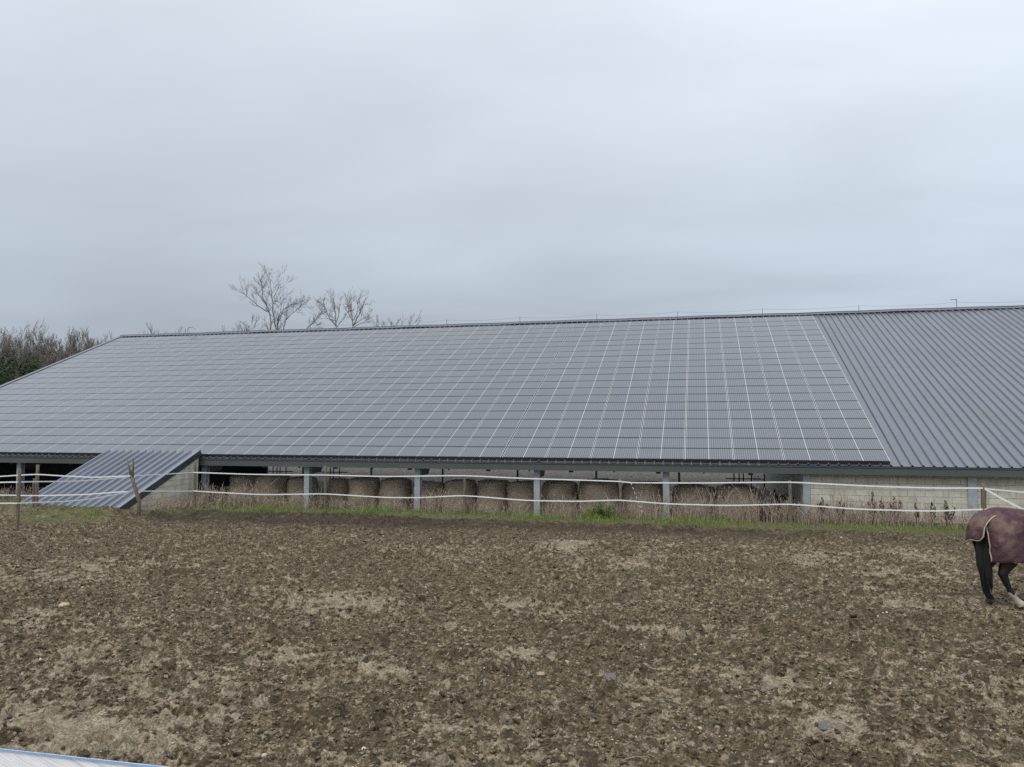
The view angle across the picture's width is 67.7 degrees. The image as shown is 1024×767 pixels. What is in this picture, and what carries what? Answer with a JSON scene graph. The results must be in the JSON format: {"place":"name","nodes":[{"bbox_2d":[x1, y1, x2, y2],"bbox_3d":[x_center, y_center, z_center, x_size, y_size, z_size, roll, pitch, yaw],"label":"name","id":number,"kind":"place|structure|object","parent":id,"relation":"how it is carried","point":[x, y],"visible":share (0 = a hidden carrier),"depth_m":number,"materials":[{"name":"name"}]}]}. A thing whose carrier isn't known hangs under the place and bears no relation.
{"place":"outdoors","nodes":[
{"label":"outdoors","id":0,"kind":"place"},
{"bbox_2d":[0,499,965,534],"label":"grass","id":1,"kind":"structure","parent":0,"point":[258,508],"depth_m":23.61,"materials":[{"name":"green plant"}]},
{"bbox_2d":[0,458,1023,766],"bbox_3d":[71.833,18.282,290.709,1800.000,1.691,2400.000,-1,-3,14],"label":"ground","id":2,"kind":"structure","parent":0,"point":[96,734],"depth_m":10.56,"materials":[{"name":"brown soil"}]},
{"bbox_2d":[0,341,18,378],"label":"bare tree","id":3,"kind":"object","parent":2,"relation":"on","point":[8,354],"visible":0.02,"depth_m":112.60,"materials":[{"name":"brown plant"}]},
{"bbox_2d":[0,332,29,371],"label":"bare tree","id":4,"kind":"object","parent":2,"relation":"on","point":[10,348],"visible":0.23,"depth_m":114.01,"materials":[{"name":"brown plant"}]},
{"bbox_2d":[0,341,32,368],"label":"bare tree","id":5,"kind":"object","parent":2,"relation":"on","point":[10,351],"visible":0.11,"depth_m":110.64,"materials":[{"name":"brown plant"}]},
{"bbox_2d":[15,469,20,530],"bbox_3d":[-13.442,3.314,20.779,0.102,1.962,0.101,-1,-3,14],"label":"fence post","id":6,"kind":"object","parent":2,"relation":"on","point":[18,501],"visible":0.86,"depth_m":20.76,"materials":[{"name":"brown wood"}]},
{"bbox_2d":[0,491,129,503],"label":"fence tape","id":7,"kind":"object","parent":6,"relation":"attached to","point":[62,501],"visible":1,"depth_m":21.93,"materials":[{"name":"white plastic"}]},
{"bbox_2d":[0,476,129,482],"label":"fence tape","id":8,"kind":"object","parent":6,"relation":"attached to","point":[62,481],"visible":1,"depth_m":22.02,"materials":[{"name":"white plastic"}]},
{"bbox_2d":[0,351,40,384],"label":"evergreen tree","id":9,"kind":"object","parent":2,"relation":"on","point":[5,371],"visible":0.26,"depth_m":86.85,"materials":[{"name":"green plant"}]},
{"bbox_2d":[9,347,31,379],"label":"bare tree","id":10,"kind":"object","parent":2,"relation":"on","point":[19,363],"visible":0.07,"depth_m":105.42,"materials":[{"name":"brown plant"}]},
{"bbox_2d":[10,336,31,376],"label":"bare tree","id":11,"kind":"object","parent":2,"relation":"on","point":[19,352],"visible":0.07,"depth_m":111.76,"materials":[{"name":"brown plant"}]},
{"bbox_2d":[0,317,46,357],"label":"bare tree","id":12,"kind":"object","parent":2,"relation":"on","point":[10,339],"visible":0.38,"depth_m":116.32,"materials":[{"name":"brown plant"}]},
{"bbox_2d":[12,338,43,377],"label":"bare tree","id":13,"kind":"object","parent":2,"relation":"on","point":[20,344],"visible":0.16,"depth_m":109.74,"materials":[{"name":"brown plant"}]},
{"bbox_2d":[18,349,47,371],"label":"bare tree","id":14,"kind":"object","parent":2,"relation":"on","point":[45,359],"visible":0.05,"depth_m":107.41,"materials":[{"name":"brown plant"}]},
{"bbox_2d":[18,353,47,376],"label":"bare tree","id":15,"kind":"object","parent":2,"relation":"on","point":[41,360],"visible":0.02,"depth_m":107.32,"materials":[{"name":"brown plant"}]},
{"bbox_2d":[12,328,54,365],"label":"bare tree","id":16,"kind":"object","parent":2,"relation":"on","point":[39,339],"visible":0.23,"depth_m":111.56,"materials":[{"name":"brown plant"}]},
{"bbox_2d":[0,326,70,363],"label":"bare tree","id":17,"kind":"object","parent":2,"relation":"on","point":[26,341],"visible":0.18,"depth_m":117.36,"materials":[{"name":"brown plant"}]},
{"bbox_2d":[32,465,39,507],"bbox_3d":[-15.473,3.445,24.783,0.247,1.621,0.128,-1,-3,14],"label":"fence post","id":18,"kind":"object","parent":2,"relation":"on","point":[35,488],"visible":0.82,"depth_m":24.75,"materials":[{"name":"brown wood"}]},
{"bbox_2d":[15,332,63,368],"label":"bare tree","id":19,"kind":"object","parent":2,"relation":"on","point":[44,343],"visible":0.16,"depth_m":112.61,"materials":[{"name":"brown plant"}]},
{"bbox_2d":[31,339,56,366],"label":"bare tree","id":20,"kind":"object","parent":2,"relation":"on","point":[48,352],"visible":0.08,"depth_m":109.68,"materials":[{"name":"brown plant"}]},
{"bbox_2d":[37,345,57,366],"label":"bare tree","id":21,"kind":"object","parent":2,"relation":"on","point":[46,364],"visible":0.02,"depth_m":108.21,"materials":[{"name":"brown plant"}]},
{"bbox_2d":[43,331,65,364],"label":"bare tree","id":22,"kind":"object","parent":2,"relation":"on","point":[50,344],"visible":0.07,"depth_m":110.73,"materials":[{"name":"brown plant"}]},
{"bbox_2d":[50,331,72,362],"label":"bare tree","id":23,"kind":"object","parent":2,"relation":"on","point":[61,347],"visible":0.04,"depth_m":112.48,"materials":[{"name":"brown plant"}]},
{"bbox_2d":[58,602,70,606],"bbox_3d":[-7.128,3.524,12.151,0.171,0.080,0.176,-1,-3,14],"label":"stone","id":24,"kind":"object","parent":2,"relation":"on","point":[65,604],"visible":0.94,"depth_m":12.11,"materials":[{"name":"beige stone"}]},
{"bbox_2d":[49,330,82,358],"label":"bare tree","id":25,"kind":"object","parent":2,"relation":"on","point":[59,350],"visible":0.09,"depth_m":114.55,"materials":[{"name":"brown plant"}]},
{"bbox_2d":[52,345,79,362],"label":"bare tree","id":26,"kind":"object","parent":2,"relation":"on","point":[66,351],"visible":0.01,"depth_m":111.11,"materials":[{"name":"brown plant"}]},
{"bbox_2d":[50,326,87,363],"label":"bare tree","id":27,"kind":"object","parent":2,"relation":"on","point":[83,334],"visible":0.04,"depth_m":113.69,"materials":[{"name":"brown plant"}]},
{"bbox_2d":[57,341,82,359],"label":"bare tree","id":28,"kind":"object","parent":2,"relation":"on","point":[69,349],"visible":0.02,"depth_m":110.42,"materials":[{"name":"brown plant"}]},
{"bbox_2d":[67,326,80,354],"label":"bare tree","id":29,"kind":"object","parent":2,"relation":"on","point":[71,339],"visible":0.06,"depth_m":113.46,"materials":[{"name":"brown plant"}]},
{"bbox_2d":[67,330,93,352],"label":"bare tree","id":30,"kind":"object","parent":2,"relation":"on","point":[88,347],"visible":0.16,"depth_m":113.32,"materials":[{"name":"brown plant"}]},
{"bbox_2d":[78,338,93,350],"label":"bare tree","id":31,"kind":"object","parent":2,"relation":"on","point":[83,349],"visible":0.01,"depth_m":111.27,"materials":[{"name":"brown plant"}]},
{"bbox_2d":[86,331,101,347],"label":"bare tree","id":32,"kind":"object","parent":2,"relation":"on","point":[87,336],"visible":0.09,"depth_m":115.36,"materials":[{"name":"brown plant"}]},
{"bbox_2d":[22,449,201,510],"bbox_3d":[-13.964,3.575,26.833,4.021,2.386,4.078,-1,-3,14],"label":"lean to","id":33,"kind":"object","parent":2,"relation":"on","point":[108,462],"visible":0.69,"depth_m":26.79,"materials":[{"name":"metal"}]},
{"bbox_2d":[127,459,140,515],"bbox_3d":[-11.898,3.375,24.009,0.557,2.015,0.121,-1,-3,14],"label":"fence post","id":34,"kind":"object","parent":2,"relation":"on","point":[136,492],"visible":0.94,"depth_m":23.96,"materials":[{"name":"brown wood"}]},
{"bbox_2d":[0,472,982,488],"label":"fence tape","id":35,"kind":"object","parent":34,"relation":"attached to","point":[522,478],"visible":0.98,"depth_m":24.13,"materials":[{"name":"white plastic"}]},
{"bbox_2d":[193,462,196,507],"bbox_3d":[-10.995,3.663,26.448,0.116,1.880,0.114,-1,-3,14],"label":"fence post","id":36,"kind":"object","parent":2,"relation":"on","point":[194,487],"visible":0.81,"depth_m":26.42,"materials":[{"name":"brown wood"}]},
{"bbox_2d":[0,490,982,511],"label":"fence tape","id":37,"kind":"object","parent":36,"relation":"attached to","point":[508,499],"visible":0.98,"depth_m":24.14,"materials":[{"name":"white plastic"}]},
{"bbox_2d":[226,475,256,506],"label":"hay bale","id":38,"kind":"object","parent":2,"relation":"on","point":[235,480],"visible":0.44,"depth_m":28.87},
{"bbox_2d":[239,316,265,330],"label":"bare tree","id":39,"kind":"object","parent":2,"relation":"on","point":[245,325],"visible":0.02,"depth_m":85.17,"materials":[{"name":"brown plant"}]},
{"bbox_2d":[229,262,314,329],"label":"bare tree","id":40,"kind":"object","parent":2,"relation":"on","point":[272,307],"visible":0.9,"depth_m":78.68,"materials":[{"name":"brown plant"}]},
{"bbox_2d":[254,475,290,506],"bbox_3d":[-9.116,4.119,29.109,1.372,1.282,1.364,-1,-3,-20],"label":"hay bale","id":41,"kind":"object","parent":2,"relation":"on","point":[266,485],"visible":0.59,"depth_m":28.56},
{"bbox_2d":[286,476,320,507],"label":"hay bale","id":42,"kind":"object","parent":2,"relation":"on","point":[295,485],"visible":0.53,"depth_m":28.30},
{"bbox_2d":[307,307,329,327],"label":"bare tree","id":43,"kind":"object","parent":2,"relation":"on","point":[317,317],"visible":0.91,"depth_m":78.25,"materials":[{"name":"brown plant"}]},
{"bbox_2d":[324,465,326,508],"bbox_3d":[-6.394,3.691,26.137,0.102,1.758,0.099,-1,-3,14],"label":"fence post","id":44,"kind":"object","parent":2,"relation":"on","point":[325,479],"visible":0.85,"depth_m":26.12,"materials":[{"name":"brown wood"}]},
{"bbox_2d":[311,290,354,327],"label":"bare tree","id":45,"kind":"object","parent":2,"relation":"on","point":[334,306],"visible":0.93,"depth_m":79.15,"materials":[{"name":"brown plant"}]},
{"bbox_2d":[327,478,348,508],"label":"hay bale","id":46,"kind":"object","parent":2,"relation":"on","point":[338,485],"visible":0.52,"depth_m":28.32},
{"bbox_2d":[343,287,374,326],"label":"bare tree","id":47,"kind":"object","parent":2,"relation":"on","point":[360,309],"visible":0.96,"depth_m":80.86,"materials":[{"name":"brown plant"}]},
{"bbox_2d":[347,477,380,509],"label":"hay bale","id":48,"kind":"object","parent":2,"relation":"on","point":[367,486],"visible":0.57,"depth_m":27.63},
{"bbox_2d":[378,477,412,510],"bbox_3d":[-4.224,4.083,27.887,1.304,1.327,1.339,2,-5,-30],"label":"hay bale","id":49,"kind":"object","parent":2,"relation":"on","point":[395,486],"visible":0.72,"depth_m":27.38},
{"bbox_2d":[379,311,420,325],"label":"bare tree","id":50,"kind":"object","parent":2,"relation":"on","point":[402,320],"visible":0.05,"depth_m":83.43,"materials":[{"name":"brown plant"}]},
{"bbox_2d":[412,481,443,511],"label":"hay bale","id":51,"kind":"object","parent":2,"relation":"on","point":[428,486],"visible":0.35,"depth_m":27.15},
{"bbox_2d":[443,479,476,511],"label":"hay bale","id":52,"kind":"object","parent":2,"relation":"on","point":[456,485],"visible":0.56,"depth_m":26.86},
{"bbox_2d":[463,473,465,513],"bbox_3d":[-1.548,3.716,24.934,0.105,1.551,0.106,-1,-3,14],"label":"fence post","id":53,"kind":"object","parent":2,"relation":"on","point":[464,493],"visible":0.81,"depth_m":24.91,"materials":[{"name":"brown wood"}]},
{"bbox_2d":[476,479,508,513],"bbox_3d":[-0.667,4.051,26.989,1.194,1.299,1.219,-2,-2,44],"label":"hay bale","id":54,"kind":"object","parent":2,"relation":"on","point":[491,488],"visible":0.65,"depth_m":26.50},
{"bbox_2d":[0,479,1010,528],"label":"dry weeds","id":55,"kind":"object","parent":2,"relation":"on","point":[774,515],"visible":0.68,"depth_m":23.50,"materials":[{"name":"brown plant"}]},
{"bbox_2d":[0,299,1023,523],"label":"barn","id":56,"kind":"structure","parent":2,"relation":"on","point":[921,397],"depth_m":30.81,"materials":[{"name":"metal"}]},
{"bbox_2d":[268,466,292,473],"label":"feed barrier","id":57,"kind":"object","parent":56,"relation":"in","point":[276,471],"visible":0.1,"depth_m":44.31,"materials":[{"name":"metal"}]},
{"bbox_2d":[323,467,346,478],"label":"feed barrier","id":58,"kind":"object","parent":56,"relation":"in","point":[333,472],"visible":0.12,"depth_m":43.46,"materials":[{"name":"metal"}]},
{"bbox_2d":[726,463,760,485],"bbox_3d":[11.558,4.088,38.182,1.700,2.500,0.060,-1,-3,14],"label":"feed barrier","id":59,"kind":"object","parent":56,"relation":"in","point":[739,478],"visible":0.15,"depth_m":38.14,"materials":[{"name":"metal"}]},
{"bbox_2d":[0,504,1023,766],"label":"mud clods","id":60,"kind":"object","parent":2,"relation":"on","point":[304,742],"visible":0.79,"depth_m":9.30,"materials":[{"name":"brown soil"}]},
{"bbox_2d":[0,517,1023,766],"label":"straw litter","id":61,"kind":"object","parent":2,"relation":"on","point":[496,673],"visible":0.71,"depth_m":8.59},
{"bbox_2d":[0,512,1023,766],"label":"pebbles","id":62,"kind":"object","parent":2,"relation":"on","point":[512,638],"visible":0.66,"depth_m":9.66,"materials":[{"name":"stone"}]},
{"bbox_2d":[506,480,533,514],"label":"hay bale","id":63,"kind":"object","parent":2,"relation":"on","point":[524,490],"visible":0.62,"depth_m":26.27},
{"bbox_2d":[536,671,544,675],"bbox_3d":[0.332,3.386,8.899,0.111,0.053,0.118,-1,-3,14],"label":"stone","id":64,"kind":"object","parent":2,"relation":"on","point":[538,673],"visible":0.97,"depth_m":8.87,"materials":[{"name":"beige stone"}]},
{"bbox_2d":[541,480,577,516],"bbox_3d":[1.619,4.030,26.470,1.376,1.337,1.414,-2,-3,28],"label":"hay bale","id":65,"kind":"object","parent":2,"relation":"on","point":[559,489],"visible":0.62,"depth_m":25.94},
{"bbox_2d":[578,478,618,516],"bbox_3d":[2.990,3.966,26.088,1.463,1.334,1.475,-2,1,15],"label":"hay bale","id":66,"kind":"object","parent":2,"relation":"on","point":[594,490],"visible":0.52,"depth_m":25.55},
{"bbox_2d":[581,501,616,517],"bbox_3d":[2.743,3.921,23.763,1.259,0.594,0.711,-1,-3,14],"label":"shrub","id":67,"kind":"object","parent":2,"relation":"on","point":[602,513],"visible":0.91,"depth_m":23.71,"materials":[{"name":"green plant"}]},
{"bbox_2d":[604,671,629,678],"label":"puddle","id":68,"kind":"object","parent":2,"relation":"on","point":[612,675],"visible":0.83,"depth_m":8.86,"materials":[{"name":"grey liquid"}]},
{"bbox_2d":[619,479,621,518],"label":"fence post","id":69,"kind":"object","parent":2,"relation":"on","point":[620,497],"visible":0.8,"depth_m":23.59,"materials":[{"name":"brown wood"}]},
{"bbox_2d":[618,756,649,762],"bbox_3d":[1.086,3.232,6.560,0.364,0.075,0.040,0,-3,1],"label":"stick","id":70,"kind":"object","parent":2,"relation":"on","point":[632,757],"visible":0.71,"depth_m":6.56,"materials":[{"name":"wood"}]},
{"bbox_2d":[622,481,662,518],"bbox_3d":[4.503,3.955,25.791,1.605,1.350,1.534,5,-6,-40],"label":"hay bale","id":71,"kind":"object","parent":2,"relation":"on","point":[628,493],"visible":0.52,"depth_m":25.19},
{"bbox_2d":[671,484,714,519],"bbox_3d":[6.023,3.986,25.448,1.480,1.292,1.461,1,-2,-2],"label":"hay bale","id":72,"kind":"object","parent":2,"relation":"on","point":[686,490],"visible":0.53,"depth_m":24.86},
{"bbox_2d":[693,671,706,678],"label":"puddle","id":73,"kind":"object","parent":2,"relation":"on","point":[700,676],"visible":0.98,"depth_m":8.87,"materials":[{"name":"grey liquid"}]},
{"bbox_2d":[714,483,760,520],"bbox_3d":[7.383,3.915,25.006,1.461,1.279,1.425,0,-2,25],"label":"hay bale","id":74,"kind":"object","parent":2,"relation":"on","point":[743,489],"visible":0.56,"depth_m":24.49},
{"bbox_2d":[744,687,775,692],"bbox_3d":[2.682,3.324,8.276,0.373,0.068,0.046,1,-3,-9],"label":"stick","id":75,"kind":"object","parent":2,"relation":"on","point":[758,689],"visible":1,"depth_m":8.27,"materials":[{"name":"brown wood"}]},
{"bbox_2d":[771,494,793,516],"bbox_3d":[9.519,4.273,26.504,0.960,0.800,0.660,-1,-3,14],"label":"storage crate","id":76,"kind":"object","parent":2,"relation":"on","point":[782,498],"visible":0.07,"depth_m":26.26,"materials":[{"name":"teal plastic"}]},
{"bbox_2d":[788,480,791,524],"bbox_3d":[8.144,3.608,22.340,0.114,1.536,0.120,-1,-3,14],"label":"fence post","id":77,"kind":"object","parent":2,"relation":"on","point":[790,499],"visible":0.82,"depth_m":22.31,"materials":[{"name":"brown wood"}]},
{"bbox_2d":[817,497,828,520],"bbox_3d":[9.287,3.768,22.777,0.340,0.779,0.155,0,-3,1],"label":"dock plant","id":78,"kind":"object","parent":2,"relation":"on","point":[822,503],"visible":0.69,"depth_m":22.77,"materials":[{"name":"brown plant"}]},
{"bbox_2d":[817,720,843,729],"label":"puddle","id":79,"kind":"object","parent":2,"relation":"on","point":[824,723],"visible":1,"depth_m":7.35,"materials":[{"name":"grey liquid"}]},
{"bbox_2d":[836,501,844,521],"bbox_3d":[9.724,3.796,22.568,0.257,0.674,0.172,-1,-3,14],"label":"dock plant","id":80,"kind":"object","parent":2,"relation":"on","point":[837,511],"visible":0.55,"depth_m":22.57,"materials":[{"name":"brown plant"}]},
{"bbox_2d":[867,493,876,523],"bbox_3d":[10.554,3.644,22.368,0.267,0.988,0.188,-1,-3,14],"label":"dock plant","id":81,"kind":"object","parent":2,"relation":"on","point":[872,499],"visible":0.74,"depth_m":22.36,"materials":[{"name":"brown plant"}]},
{"bbox_2d":[879,500,884,523],"bbox_3d":[10.764,3.742,22.230,0.134,0.777,0.153,2,-4,-31],"label":"dock plant","id":82,"kind":"object","parent":2,"relation":"on","point":[881,508],"visible":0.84,"depth_m":22.21,"materials":[{"name":"brown plant"}]},
{"bbox_2d":[889,496,901,518],"bbox_3d":[11.171,3.703,22.214,0.374,0.851,0.156,0,-3,-2],"label":"dock plant","id":83,"kind":"object","parent":2,"relation":"on","point":[900,503],"visible":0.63,"depth_m":22.20,"materials":[{"name":"brown plant"}]},
{"bbox_2d":[913,503,918,525],"bbox_3d":[11.631,3.775,21.967,0.147,0.684,0.149,2,-4,-31],"label":"dock plant","id":84,"kind":"object","parent":2,"relation":"on","point":[917,513],"visible":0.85,"depth_m":21.95,"materials":[{"name":"brown plant"}]},
{"bbox_2d":[930,501,935,522],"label":"dock plant","id":85,"kind":"object","parent":2,"relation":"on","point":[934,508],"visible":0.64,"depth_m":21.86,"materials":[{"name":"brown plant"}]},
{"bbox_2d":[943,500,955,526],"bbox_3d":[12.420,3.713,21.669,0.154,0.802,0.307,3,-4,-41],"label":"dock plant","id":86,"kind":"object","parent":2,"relation":"on","point":[946,513],"visible":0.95,"depth_m":21.69,"materials":[{"name":"brown plant"}]},
{"bbox_2d":[930,584,969,590],"bbox_3d":[7.796,3.629,13.552,0.039,0.079,0.696,3,-4,-40],"label":"stick","id":87,"kind":"object","parent":2,"relation":"on","point":[948,586],"visible":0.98,"depth_m":13.62,"materials":[{"name":"brown wood"}]},
{"bbox_2d":[980,483,986,509],"bbox_3d":[12.351,3.432,19.966,0.141,1.651,0.145,-1,-3,14],"label":"fence post","id":88,"kind":"object","parent":2,"relation":"on","point":[983,499],"visible":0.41,"depth_m":19.96,"materials":[{"name":"brown wood"}]},
{"bbox_2d":[984,487,1023,509],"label":"fence tape","id":89,"kind":"object","parent":88,"relation":"attached to","point":[1005,500],"visible":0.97,"depth_m":19.45,"materials":[{"name":"white plastic"}]},
{"bbox_2d":[985,488,1023,492],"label":"fence tape","id":90,"kind":"object","parent":88,"relation":"attached to","point":[1004,490],"visible":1,"depth_m":19.47,"materials":[{"name":"white plastic"}]},
{"bbox_2d":[965,507,1023,607],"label":"horse","id":91,"kind":"object","parent":2,"relation":"on","point":[994,535],"visible":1,"depth_m":12.02},
{"bbox_2d":[0,0,1023,361],"label":"sky","id":92,"kind":"structure","parent":0,"point":[453,161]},
{"bbox_3d":[8.870,4.327,25.525,0.740,0.190,0.740,3,-3,-43],"label":"tyre","id":93,"kind":"object","parent":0,"visible":0},
{"bbox_2d":[767,505,786,510],"bbox_3d":[8.903,4.143,25.531,0.740,0.190,0.740,4,-4,-11],"label":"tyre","id":94,"kind":"object","parent":93,"relation":"on","point":[777,506],"visible":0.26,"depth_m":25.22,"materials":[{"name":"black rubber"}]},
{"bbox_2d":[770,489,780,503],"bbox_3d":[8.800,3.804,25.572,0.400,0.520,0.400,-1,-3,14],"label":"traffic cone","id":95,"kind":"object","parent":94,"relation":"on","point":[775,496],"visible":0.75,"depth_m":25.52,"materials":[{"name":"red plastic"}]},
{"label":"fence post","id":96,"kind":"object","parent":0,"visible":0},
{"bbox_2d":[0,748,165,766],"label":"fence tape","id":97,"kind":"object","parent":96,"relation":"attached to","point":[13,758],"visible":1,"depth_m":1.39,"materials":[{"name":"white plastic"}]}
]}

